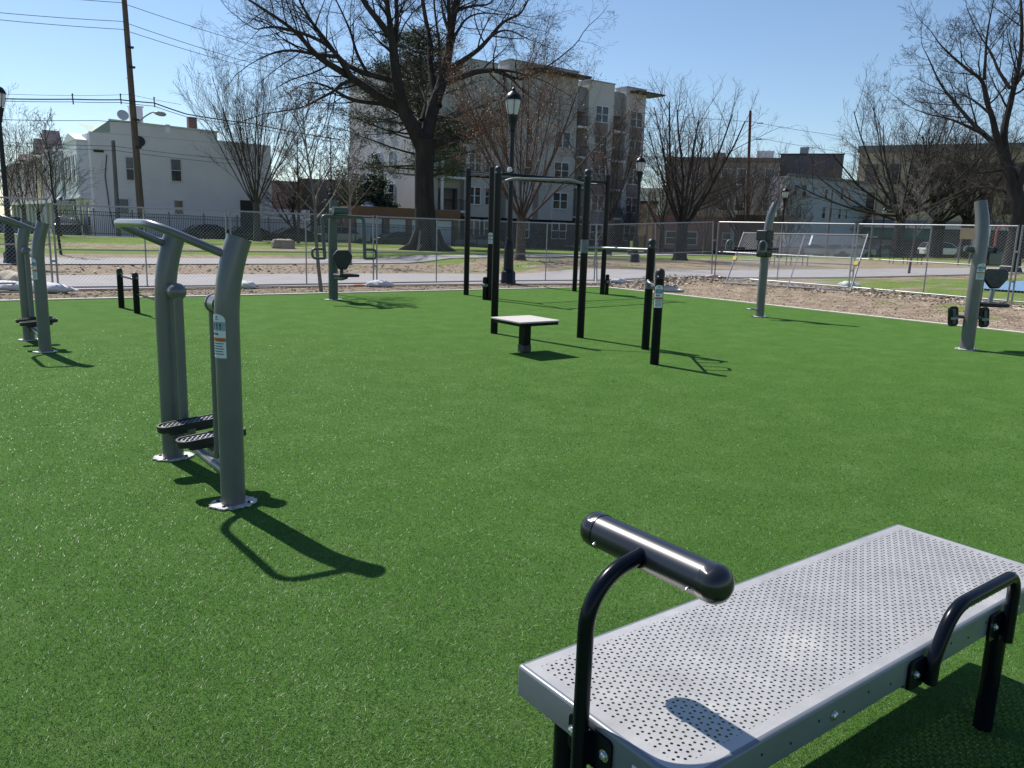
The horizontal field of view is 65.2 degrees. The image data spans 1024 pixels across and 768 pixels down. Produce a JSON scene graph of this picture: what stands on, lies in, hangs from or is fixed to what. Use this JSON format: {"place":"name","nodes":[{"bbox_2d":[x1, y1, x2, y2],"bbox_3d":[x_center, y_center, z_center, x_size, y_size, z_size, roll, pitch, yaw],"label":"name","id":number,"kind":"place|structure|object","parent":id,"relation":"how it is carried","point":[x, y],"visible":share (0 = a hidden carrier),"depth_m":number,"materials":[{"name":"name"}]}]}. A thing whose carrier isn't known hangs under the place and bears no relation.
{"place":"outdoors","nodes":[
{"label":"outdoors","id":0,"kind":"place"},
{"bbox_2d":[0,254,755,263],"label":"path","id":1,"kind":"structure","parent":0,"point":[187,260],"depth_m":32.67,"materials":[{"name":"concrete"}]},
{"bbox_2d":[0,87,16,262],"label":"lamp post","id":2,"kind":"object","parent":1,"relation":"on","point":[12,255],"visible":0.87,"depth_m":25.71,"materials":[{"name":"metal"}]},
{"bbox_2d":[0,214,1023,331],"bbox_3d":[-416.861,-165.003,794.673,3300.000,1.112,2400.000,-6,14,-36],"label":"ground","id":3,"kind":"structure","parent":0,"point":[906,310],"depth_m":28.73,"materials":[{"name":"brown soil"}]},
{"bbox_2d":[0,161,27,220],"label":"row house","id":4,"kind":"structure","parent":3,"relation":"on","point":[16,188],"depth_m":98.35,"materials":[{"name":"brown"}]},
{"bbox_2d":[11,154,35,223],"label":"row house","id":5,"kind":"structure","parent":3,"relation":"on","point":[23,189],"depth_m":90.43,"materials":[{"name":"grey stone"}]},
{"bbox_2d":[0,83,57,220],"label":"bare tree","id":6,"kind":"object","parent":3,"relation":"on","point":[20,186],"visible":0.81,"depth_m":43.14,"materials":[{"name":"brown plant"}]},
{"bbox_2d":[0,112,59,214],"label":"bare tree","id":7,"kind":"object","parent":3,"relation":"on","point":[24,176],"visible":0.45,"depth_m":49.58,"materials":[{"name":"brown plant"}]},
{"bbox_2d":[18,158,44,221],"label":"row house","id":8,"kind":"structure","parent":3,"relation":"on","point":[34,196],"depth_m":84.25,"materials":[{"name":"grey"}]},
{"bbox_2d":[26,138,54,226],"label":"row house","id":9,"kind":"structure","parent":3,"relation":"on","point":[39,188],"depth_m":79.46,"materials":[{"name":"brown stone"}]},
{"bbox_2d":[0,117,84,221],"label":"bare tree","id":10,"kind":"object","parent":3,"relation":"on","point":[38,217],"visible":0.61,"depth_m":48.27,"materials":[{"name":"brown plant"}]},
{"bbox_2d":[10,281,79,292],"bbox_3d":[-10.033,-2.063,16.936,1.848,0.251,0.441,3,11,8],"label":"sandbag","id":11,"kind":"object","parent":3,"relation":"on","point":[56,287],"visible":0.46,"depth_m":16.78,"materials":[{"name":"white fabric"}]},
{"bbox_2d":[34,130,64,222],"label":"row house","id":12,"kind":"structure","parent":3,"relation":"on","point":[51,138],"depth_m":73.97,"materials":[{"name":"brown stone"}]},
{"bbox_2d":[24,107,83,254],"bbox_3d":[-18.451,-8.142,32.282,2.263,5.855,1.703,6,12,21],"label":"sapling","id":13,"kind":"object","parent":3,"relation":"on","point":[50,164],"visible":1,"depth_m":32.02,"materials":[{"name":"brown plant"}]},
{"bbox_2d":[43,149,76,234],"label":"row house","id":14,"kind":"structure","parent":3,"relation":"on","point":[65,201],"depth_m":68.81,"materials":[{"name":"brown"}]},
{"bbox_2d":[52,215,81,235],"bbox_3d":[-35.548,-12.607,63.939,1.836,1.707,4.695,-3,12,-25],"label":"parked car","id":15,"kind":"object","parent":3,"relation":"on","point":[70,217],"visible":0.4,"depth_m":62.83,"materials":[{"name":"paint"}]},
{"bbox_2d":[30,146,106,235],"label":"bare tree","id":16,"kind":"object","parent":3,"relation":"on","point":[58,191],"visible":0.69,"depth_m":50.85,"materials":[{"name":"brown plant"}]},
{"bbox_2d":[111,140,120,236],"bbox_3d":[-29.158,-13.975,58.943,0.328,7.693,0.328,-6,14,-36],"label":"wooden post","id":17,"kind":"object","parent":3,"relation":"on","point":[115,183],"visible":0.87,"depth_m":58.67,"materials":[{"name":"brown wood"}]},
{"bbox_2d":[122,0,165,230],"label":"utility pole","id":18,"kind":"object","parent":3,"relation":"on","point":[136,148],"visible":0.98,"depth_m":56.41,"materials":[{"name":"brown wood"}]},
{"bbox_2d":[6,98,341,139],"bbox_3d":[-24.077,-20.066,59.904,1.777,1.027,28.061,12,15,42],"label":"overhead cable","id":19,"kind":"object","parent":18,"relation":"attached to","point":[127,100],"visible":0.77,"depth_m":55.69,"materials":[{"name":"black rubber"}]},
{"bbox_2d":[62,78,309,239],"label":"white house","id":20,"kind":"structure","parent":3,"relation":"on","point":[174,181],"depth_m":64.45,"materials":[{"name":"white paint"}]},
{"bbox_2d":[124,156,134,180],"bbox_3d":[-29.961,-16.880,62.744,0.698,1.877,0.130,-6,14,-36],"label":"window","id":21,"kind":"structure","parent":20,"relation":"in","point":[129,165],"depth_m":62.73,"materials":[{"name":"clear glass"}]},
{"bbox_2d":[169,158,182,182],"bbox_3d":[-27.189,-17.295,64.764,0.917,1.862,0.130,-6,14,-36],"label":"window","id":22,"kind":"structure","parent":20,"relation":"in","point":[175,164],"depth_m":64.79,"materials":[{"name":"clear glass"}]},
{"bbox_2d":[240,200,252,225],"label":"dark doorway","id":23,"kind":"structure","parent":20,"relation":"in","point":[245,203],"depth_m":68.65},
{"bbox_2d":[168,15,320,241],"bbox_3d":[-19.018,-18.602,58.906,11.312,16.109,9.133,-1,11,-16],"label":"bare tree","id":24,"kind":"object","parent":3,"relation":"on","point":[255,200],"visible":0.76,"depth_m":58.13,"materials":[{"name":"brown plant"}]},
{"bbox_2d":[271,239,295,248],"bbox_3d":[-13.488,-8.238,47.105,1.397,0.629,0.888,1,11,-2],"label":"boulder","id":25,"kind":"object","parent":3,"relation":"on","point":[279,244],"visible":0.83,"depth_m":46.75,"materials":[{"name":"stone"}]},
{"bbox_2d":[272,181,301,209],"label":"brick building","id":26,"kind":"structure","parent":3,"relation":"on","point":[275,196],"depth_m":78.76,"materials":[{"name":"brown brick"}]},
{"bbox_2d":[240,158,348,242],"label":"bare tree","id":27,"kind":"object","parent":3,"relation":"on","point":[293,207],"visible":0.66,"depth_m":66.43,"materials":[{"name":"brown plant"}]},
{"bbox_2d":[269,129,325,242],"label":"sapling","id":28,"kind":"object","parent":3,"relation":"on","point":[298,204],"visible":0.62,"depth_m":58.32,"materials":[{"name":"brown plant"}]},
{"bbox_2d":[254,79,360,291],"bbox_3d":[-4.581,-4.545,18.741,2.550,4.832,2.516,-6,14,-36],"label":"sapling","id":29,"kind":"object","parent":3,"relation":"on","point":[311,96],"visible":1,"depth_m":18.58,"materials":[{"name":"brown plant"}]},
{"bbox_2d":[300,178,347,242],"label":"brick building","id":30,"kind":"structure","parent":3,"relation":"on","point":[319,198],"depth_m":85.37,"materials":[{"name":"brown brick"}]},
{"bbox_2d":[316,122,353,198],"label":"sapling","id":31,"kind":"object","parent":3,"relation":"on","point":[331,174],"visible":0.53,"depth_m":67.98,"materials":[{"name":"brown plant"}]},
{"bbox_2d":[320,166,371,242],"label":"evergreen shrub","id":32,"kind":"object","parent":3,"relation":"on","point":[345,195],"visible":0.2,"depth_m":74.45,"materials":[{"name":"green plant"}]},
{"bbox_2d":[53,208,645,251],"bbox_3d":[-8.108,-13.057,70.062,56.220,2.647,0.100,-6,14,-36],"label":"iron fence","id":33,"kind":"object","parent":3,"relation":"on","point":[529,233],"visible":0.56,"depth_m":64.69,"materials":[{"name":"black metal"}]},
{"bbox_2d":[323,126,380,264],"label":"sapling","id":34,"kind":"object","parent":3,"relation":"on","point":[349,185],"visible":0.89,"depth_m":31.59,"materials":[{"name":"brown plant"}]},
{"bbox_2d":[353,175,400,207],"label":"evergreen shrub","id":35,"kind":"object","parent":3,"relation":"on","point":[378,199],"visible":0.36,"depth_m":75.14,"materials":[{"name":"green plant"}]},
{"bbox_2d":[341,206,460,246],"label":"garage row","id":36,"kind":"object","parent":3,"relation":"on","point":[394,212],"visible":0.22,"depth_m":73.73,"materials":[{"name":"brick"}]},
{"bbox_2d":[356,218,381,243],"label":"garage door","id":37,"kind":"structure","parent":36,"relation":"in","point":[357,220],"depth_m":72.63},
{"bbox_2d":[191,0,618,251],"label":"bare tree","id":38,"kind":"object","parent":3,"relation":"on","point":[425,144],"visible":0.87,"depth_m":47.53,"materials":[{"name":"brown plant"}]},
{"bbox_2d":[323,18,531,185],"bbox_3d":[-7.086,-18.129,59.346,15.354,16.022,16.275,-6,14,-36],"label":"pine tree","id":39,"kind":"object","parent":3,"relation":"on","point":[416,104],"visible":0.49,"depth_m":57.38,"materials":[{"name":"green plant"}]},
{"bbox_2d":[349,58,664,250],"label":"apartment building","id":40,"kind":"structure","parent":3,"relation":"on","point":[559,206],"depth_m":85.72,"materials":[{"name":"beige paint"}]},
{"bbox_2d":[552,192,567,209],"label":"window","id":41,"kind":"structure","parent":40,"relation":"in","point":[560,200],"depth_m":87.63,"materials":[{"name":"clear glass"}]},
{"bbox_2d":[553,161,568,177],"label":"window","id":42,"kind":"structure","parent":40,"relation":"in","point":[563,171],"depth_m":87.01,"materials":[{"name":"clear glass"}]},
{"bbox_2d":[595,105,608,123],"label":"window","id":43,"kind":"structure","parent":40,"relation":"in","point":[600,109],"depth_m":89.05,"materials":[{"name":"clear glass"}]},
{"bbox_2d":[0,287,1023,767],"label":"turf","id":44,"kind":"structure","parent":3,"relation":"on","point":[700,329],"depth_m":5.12,"materials":[{"name":"green plastic"}]},
{"bbox_2d":[0,214,57,352],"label":"air walker","id":45,"kind":"object","parent":44,"relation":"on","point":[38,325],"visible":1,"depth_m":9.55,"materials":[{"name":"grey metal"}]},
{"bbox_2d":[116,268,153,312],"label":"push up bars","id":46,"kind":"object","parent":44,"relation":"on","point":[135,288],"visible":0.77,"depth_m":13.77,"materials":[{"name":"black metal"}]},
{"bbox_2d":[114,219,256,510],"bbox_3d":[-2.005,-0.181,4.899,0.576,1.613,1.359,-6,14,-36],"label":"air walker","id":47,"kind":"object","parent":44,"relation":"on","point":[178,428],"visible":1,"depth_m":4.62,"materials":[{"name":"grey metal"}]},
{"bbox_2d":[311,200,376,299],"bbox_3d":[-3.497,-2.781,16.775,1.125,2.114,1.063,3,11,5],"label":"seated press machine","id":48,"kind":"object","parent":44,"relation":"on","point":[340,259],"visible":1,"depth_m":16.92,"materials":[{"name":"grey metal"}]},
{"bbox_2d":[491,315,559,352],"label":"jump platform","id":49,"kind":"structure","parent":44,"relation":"on","point":[524,323],"depth_m":10.68,"materials":[{"name":"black metal"}]},
{"bbox_2d":[463,166,610,299],"bbox_3d":[0.572,-3.773,20.022,4.300,3.080,1.394,-8,15,-41],"label":"horizontal ladder","id":50,"kind":"object","parent":44,"relation":"on","point":[487,287],"visible":0.88,"depth_m":19.51,"materials":[{"name":"black metal"}]},
{"bbox_2d":[490,166,683,364],"bbox_3d":[1.153,-1.823,11.405,1.045,2.560,3.427,-7,14,-39],"label":"pull up station","id":51,"kind":"object","parent":44,"relation":"on","point":[658,287],"visible":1,"depth_m":12.01,"materials":[{"name":"black metal"}]},
{"bbox_2d":[724,202,778,316],"bbox_3d":[4.879,-2.542,16.360,1.075,2.319,0.472,5,11,18],"label":"hand cycle machine","id":52,"kind":"object","parent":44,"relation":"on","point":[765,248],"visible":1,"depth_m":16.27,"materials":[{"name":"grey metal"}]},
{"bbox_2d":[518,512,1023,767],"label":"sit up bench","id":53,"kind":"object","parent":44,"relation":"on","point":[764,670],"visible":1,"depth_m":2.19,"materials":[{"name":"grey metal"}]},
{"bbox_2d":[947,200,1009,350],"bbox_3d":[7.321,-1.683,12.417,1.013,2.280,0.497,-1,11,-16],"label":"seated leg press","id":54,"kind":"object","parent":44,"relation":"on","point":[984,255],"visible":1,"depth_m":12.28,"materials":[{"name":"grey metal"}]},
{"bbox_2d":[0,260,1023,330],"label":"leaf litter","id":55,"kind":"object","parent":3,"relation":"on","point":[682,280],"visible":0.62,"depth_m":22.35,"materials":[{"name":"brown plant"}]},
{"bbox_2d":[0,286,1023,332],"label":"turf kerb","id":56,"kind":"structure","parent":3,"relation":"on","point":[538,288],"depth_m":18.28,"materials":[{"name":"concrete"}]},
{"bbox_2d":[425,16,653,260],"bbox_3d":[0.201,-10.802,35.916,9.870,10.537,9.899,9,13,33],"label":"bare tree","id":57,"kind":"object","parent":3,"relation":"on","point":[521,213],"visible":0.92,"depth_m":35.64,"materials":[{"name":"brown plant"}]},
{"bbox_2d":[580,186,617,265],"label":"sapling","id":58,"kind":"object","parent":3,"relation":"on","point":[599,206],"visible":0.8,"depth_m":33.05,"materials":[{"name":"brown plant"}]},
{"bbox_2d":[544,94,662,255],"bbox_3d":[5.741,-12.490,48.380,6.650,9.518,7.691,-6,14,-36],"label":"bare tree","id":59,"kind":"object","parent":3,"relation":"on","point":[626,173],"visible":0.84,"depth_m":47.61,"materials":[{"name":"brown plant"}]},
{"bbox_2d":[610,182,654,247],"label":"bare tree","id":60,"kind":"object","parent":3,"relation":"on","point":[629,213],"visible":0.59,"depth_m":92.47,"materials":[{"name":"brown plant"}]},
{"bbox_2d":[630,155,645,262],"bbox_3d":[6.078,-8.445,38.640,0.500,5.081,0.500,-6,14,-36],"label":"lamp post","id":61,"kind":"object","parent":3,"relation":"on","point":[640,161],"visible":0.96,"depth_m":38.53,"materials":[{"name":"metal"}]},
{"bbox_2d":[638,201,658,247],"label":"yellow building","id":62,"kind":"structure","parent":3,"relation":"on","point":[644,205],"depth_m":100.63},
{"bbox_2d":[620,130,704,253],"bbox_3d":[11.212,-14.504,60.777,6.055,9.360,5.310,0,11,-7],"label":"bare tree","id":63,"kind":"object","parent":3,"relation":"on","point":[661,235],"visible":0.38,"depth_m":61.25,"materials":[{"name":"brown plant"}]},
{"bbox_2d":[652,215,735,254],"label":"red building","id":64,"kind":"structure","parent":3,"relation":"on","point":[693,236],"depth_m":88.04,"materials":[{"name":"brick"}]},
{"bbox_2d":[617,67,798,260],"bbox_3d":[9.528,-11.831,43.374,8.375,10.302,9.812,-1,11,-16],"label":"bare tree","id":65,"kind":"object","parent":3,"relation":"on","point":[685,213],"visible":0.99,"depth_m":42.95,"materials":[{"name":"brown plant"}]},
{"bbox_2d":[669,135,755,253],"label":"bare tree","id":66,"kind":"object","parent":3,"relation":"on","point":[711,211],"visible":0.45,"depth_m":71.44,"materials":[{"name":"brown plant"}]},
{"bbox_2d":[664,151,780,216],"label":"brown building","id":67,"kind":"structure","parent":3,"relation":"on","point":[769,156],"depth_m":110.59,"materials":[{"name":"brick"}]},
{"bbox_2d":[685,138,814,255],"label":"bare tree","id":68,"kind":"object","parent":3,"relation":"on","point":[755,187],"visible":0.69,"depth_m":72.35,"materials":[{"name":"brown plant"}]},
{"bbox_2d":[745,111,761,214],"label":"utility pole","id":69,"kind":"object","parent":3,"relation":"on","point":[749,140],"visible":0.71,"depth_m":87.94,"materials":[{"name":"brown wood"}]},
{"bbox_2d":[733,214,781,255],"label":"dark shed","id":70,"kind":"structure","parent":3,"relation":"on","point":[756,226],"depth_m":82.95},
{"bbox_2d":[743,161,815,255],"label":"bare tree","id":71,"kind":"object","parent":3,"relation":"on","point":[779,204],"visible":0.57,"depth_m":77.55,"materials":[{"name":"brown plant"}]},
{"bbox_2d":[714,221,855,287],"bbox_3d":[8.191,-4.017,24.415,0.070,1.820,4.765,-7,14,-39],"label":"fence panel","id":72,"kind":"object","parent":3,"relation":"on","point":[787,255],"visible":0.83,"depth_m":24.18,"materials":[{"name":"metal"}]},
{"bbox_2d":[769,246,808,265],"bbox_3d":[14.416,-6.663,41.664,1.900,0.951,0.652,0,11,-7],"label":"park bench","id":73,"kind":"object","parent":3,"relation":"on","point":[791,250],"visible":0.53,"depth_m":41.85,"materials":[{"name":"metal"}]},
{"bbox_2d":[775,199,813,253],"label":"bare tree","id":74,"kind":"object","parent":3,"relation":"on","point":[792,225],"visible":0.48,"depth_m":81.22,"materials":[{"name":"brown plant"}]},
{"bbox_2d":[725,232,868,291],"bbox_3d":[8.156,-3.595,23.183,3.748,1.820,0.060,11,-18,40],"label":"fence panel","id":75,"kind":"object","parent":3,"relation":"on","point":[856,263],"visible":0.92,"depth_m":22.99,"materials":[{"name":"metal"}]},
{"bbox_2d":[790,244,833,256],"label":"parked car","id":76,"kind":"object","parent":3,"relation":"on","point":[815,250],"visible":0.37,"depth_m":88.01,"materials":[{"name":"paint"}]},
{"bbox_2d":[779,147,844,178],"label":"dark brick building","id":77,"kind":"structure","parent":3,"relation":"on","point":[805,161],"depth_m":110.05,"materials":[{"name":"brick"}]},
{"bbox_2d":[767,173,874,256],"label":"pale blue house","id":78,"kind":"structure","parent":3,"relation":"on","point":[820,216],"depth_m":95.33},
{"bbox_2d":[831,244,875,256],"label":"parked car","id":79,"kind":"object","parent":3,"relation":"on","point":[846,247],"visible":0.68,"depth_m":88.31,"materials":[{"name":"paint"}]},
{"bbox_2d":[789,53,1022,257],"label":"bare tree","id":80,"kind":"object","parent":3,"relation":"on","point":[897,219],"visible":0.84,"depth_m":71.72,"materials":[{"name":"brown plant"}]},
{"bbox_2d":[889,248,922,264],"bbox_3d":[25.118,-8.140,51.037,1.900,0.951,0.652,2,11,0],"label":"park bench","id":81,"kind":"object","parent":3,"relation":"on","point":[916,253],"visible":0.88,"depth_m":51.24,"materials":[{"name":"metal"}]},
{"bbox_2d":[887,158,951,272],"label":"sapling","id":82,"kind":"object","parent":3,"relation":"on","point":[924,174],"visible":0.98,"depth_m":34.62,"materials":[{"name":"brown plant"}]},
{"bbox_2d":[843,84,1023,257],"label":"bare tree","id":83,"kind":"object","parent":3,"relation":"on","point":[935,234],"visible":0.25,"depth_m":78.92,"materials":[{"name":"brown plant"}]},
{"bbox_2d":[851,223,1019,301],"bbox_3d":[10.822,-3.232,20.785,0.070,1.820,4.379,-5,13,-31],"label":"fence panel","id":84,"kind":"object","parent":3,"relation":"on","point":[1010,281],"visible":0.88,"depth_m":20.77,"materials":[{"name":"metal"}]},
{"bbox_2d":[857,142,1023,258],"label":"tan brick building","id":85,"kind":"structure","parent":3,"relation":"on","point":[909,235],"depth_m":97.82,"materials":[{"name":"brown brick"}]},
{"bbox_2d":[874,0,1023,272],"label":"bare tree","id":86,"kind":"object","parent":3,"relation":"on","point":[998,141],"visible":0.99,"depth_m":40.35,"materials":[{"name":"brown plant"}]},
{"bbox_2d":[893,99,1023,258],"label":"bare tree","id":87,"kind":"object","parent":3,"relation":"on","point":[966,219],"visible":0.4,"depth_m":76.04,"materials":[{"name":"brown plant"}]},
{"bbox_2d":[957,228,974,265],"bbox_3d":[29.311,-8.862,51.693,0.816,2.377,0.166,8,12,28],"label":"sign board","id":88,"kind":"object","parent":3,"relation":"on","point":[969,233],"visible":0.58,"depth_m":51.52,"materials":[{"name":"brown wood"}]},
{"bbox_2d":[939,156,1023,236],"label":"bare tree","id":89,"kind":"object","parent":3,"relation":"on","point":[994,208],"visible":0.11,"depth_m":80.82,"materials":[{"name":"brown plant"}]},
{"bbox_2d":[963,162,1023,239],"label":"bare tree","id":90,"kind":"object","parent":3,"relation":"on","point":[999,211],"visible":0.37,"depth_m":72.71,"materials":[{"name":"brown plant"}]},
{"bbox_2d":[1011,225,1023,302],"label":"fence panel","id":91,"kind":"object","parent":3,"relation":"on","point":[1016,272],"visible":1,"depth_m":18.93,"materials":[{"name":"metal"}]},
{"bbox_2d":[0,267,1023,290],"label":"path","id":92,"kind":"structure","parent":0,"point":[266,278],"depth_m":25.73,"materials":[{"name":"concrete"}]},
{"bbox_2d":[0,196,55,283],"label":"fence panel","id":93,"kind":"object","parent":92,"relation":"on","point":[49,243],"visible":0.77,"depth_m":16.86,"materials":[{"name":"metal"}]},
{"bbox_2d":[51,203,226,287],"bbox_3d":[-8.279,-3.098,18.146,3.673,1.820,0.070,-5,13,-32],"label":"fence panel","id":94,"kind":"object","parent":92,"relation":"on","point":[99,249],"visible":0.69,"depth_m":17.86,"materials":[{"name":"metal"}]},
{"bbox_2d":[229,210,376,285],"bbox_3d":[-5.186,-3.415,20.289,3.912,1.820,0.070,-7,14,-37],"label":"fence panel","id":95,"kind":"object","parent":92,"relation":"on","point":[305,242],"visible":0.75,"depth_m":20.10,"materials":[{"name":"metal"}]},
{"bbox_2d":[376,215,487,282],"bbox_3d":[-2.097,-3.773,22.645,3.912,1.820,0.072,-7,14,-37],"label":"fence panel","id":96,"kind":"object","parent":92,"relation":"on","point":[411,253],"visible":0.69,"depth_m":22.44,"materials":[{"name":"metal"}]},
{"bbox_2d":[500,87,521,283],"bbox_3d":[-0.034,-5.743,23.416,0.500,5.620,0.500,-6,14,-36],"label":"lamp post","id":97,"kind":"object","parent":92,"relation":"on","point":[513,98],"visible":1,"depth_m":23.39,"materials":[{"name":"metal"}]},
{"bbox_2d":[0,271,1023,291],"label":"path edging","id":98,"kind":"object","parent":92,"relation":"on","point":[469,284],"visible":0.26,"depth_m":22.61,"materials":[{"name":"grey concrete"}]},
{"bbox_2d":[499,221,598,281],"bbox_3d":[1.101,-4.088,24.769,3.835,1.820,0.070,-5,13,-30],"label":"fence panel","id":99,"kind":"object","parent":92,"relation":"on","point":[550,223],"visible":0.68,"depth_m":24.77,"materials":[{"name":"metal"}]},
{"bbox_2d":[596,221,715,280],"bbox_3d":[4.682,-4.321,25.973,3.999,1.820,0.070,-3,11,-8],"label":"fence panel","id":100,"kind":"object","parent":92,"relation":"on","point":[712,261],"visible":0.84,"depth_m":25.98,"materials":[{"name":"metal"}]},
{"bbox_2d":[0,0,1023,214],"label":"sky","id":101,"kind":"structure","parent":0,"point":[804,58],"materials":[{"name":"blue"}]},
{"bbox_2d":[917,242,956,257],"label":"parked car","id":102,"kind":"object","parent":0,"point":[950,246],"visible":0.39,"depth_m":87.22,"materials":[{"name":"paint"}]},
{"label":"road","id":103,"kind":"structure","parent":0,"visible":0},
{"bbox_2d":[179,224,238,239],"bbox_3d":[-23.756,-11.663,62.027,4.675,1.447,1.836,-6,14,-36],"label":"parked car","id":104,"kind":"object","parent":103,"relation":"on","point":[207,232],"visible":0.23,"depth_m":61.37,"materials":[{"name":"paint"}]},
{"bbox_2d":[271,227,321,242],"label":"parked car","id":105,"kind":"object","parent":103,"relation":"on","point":[295,235],"visible":0.12,"depth_m":65.47,"materials":[{"name":"paint"}]},
{"bbox_2d":[317,226,370,243],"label":"parked car","id":106,"kind":"object","parent":103,"relation":"on","point":[353,235],"visible":0.29,"depth_m":68.54,"materials":[{"name":"paint"}]},
{"bbox_2d":[368,231,411,244],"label":"parked car","id":107,"kind":"object","parent":103,"relation":"on","point":[391,237],"visible":0.22,"depth_m":70.93,"materials":[{"name":"paint"}]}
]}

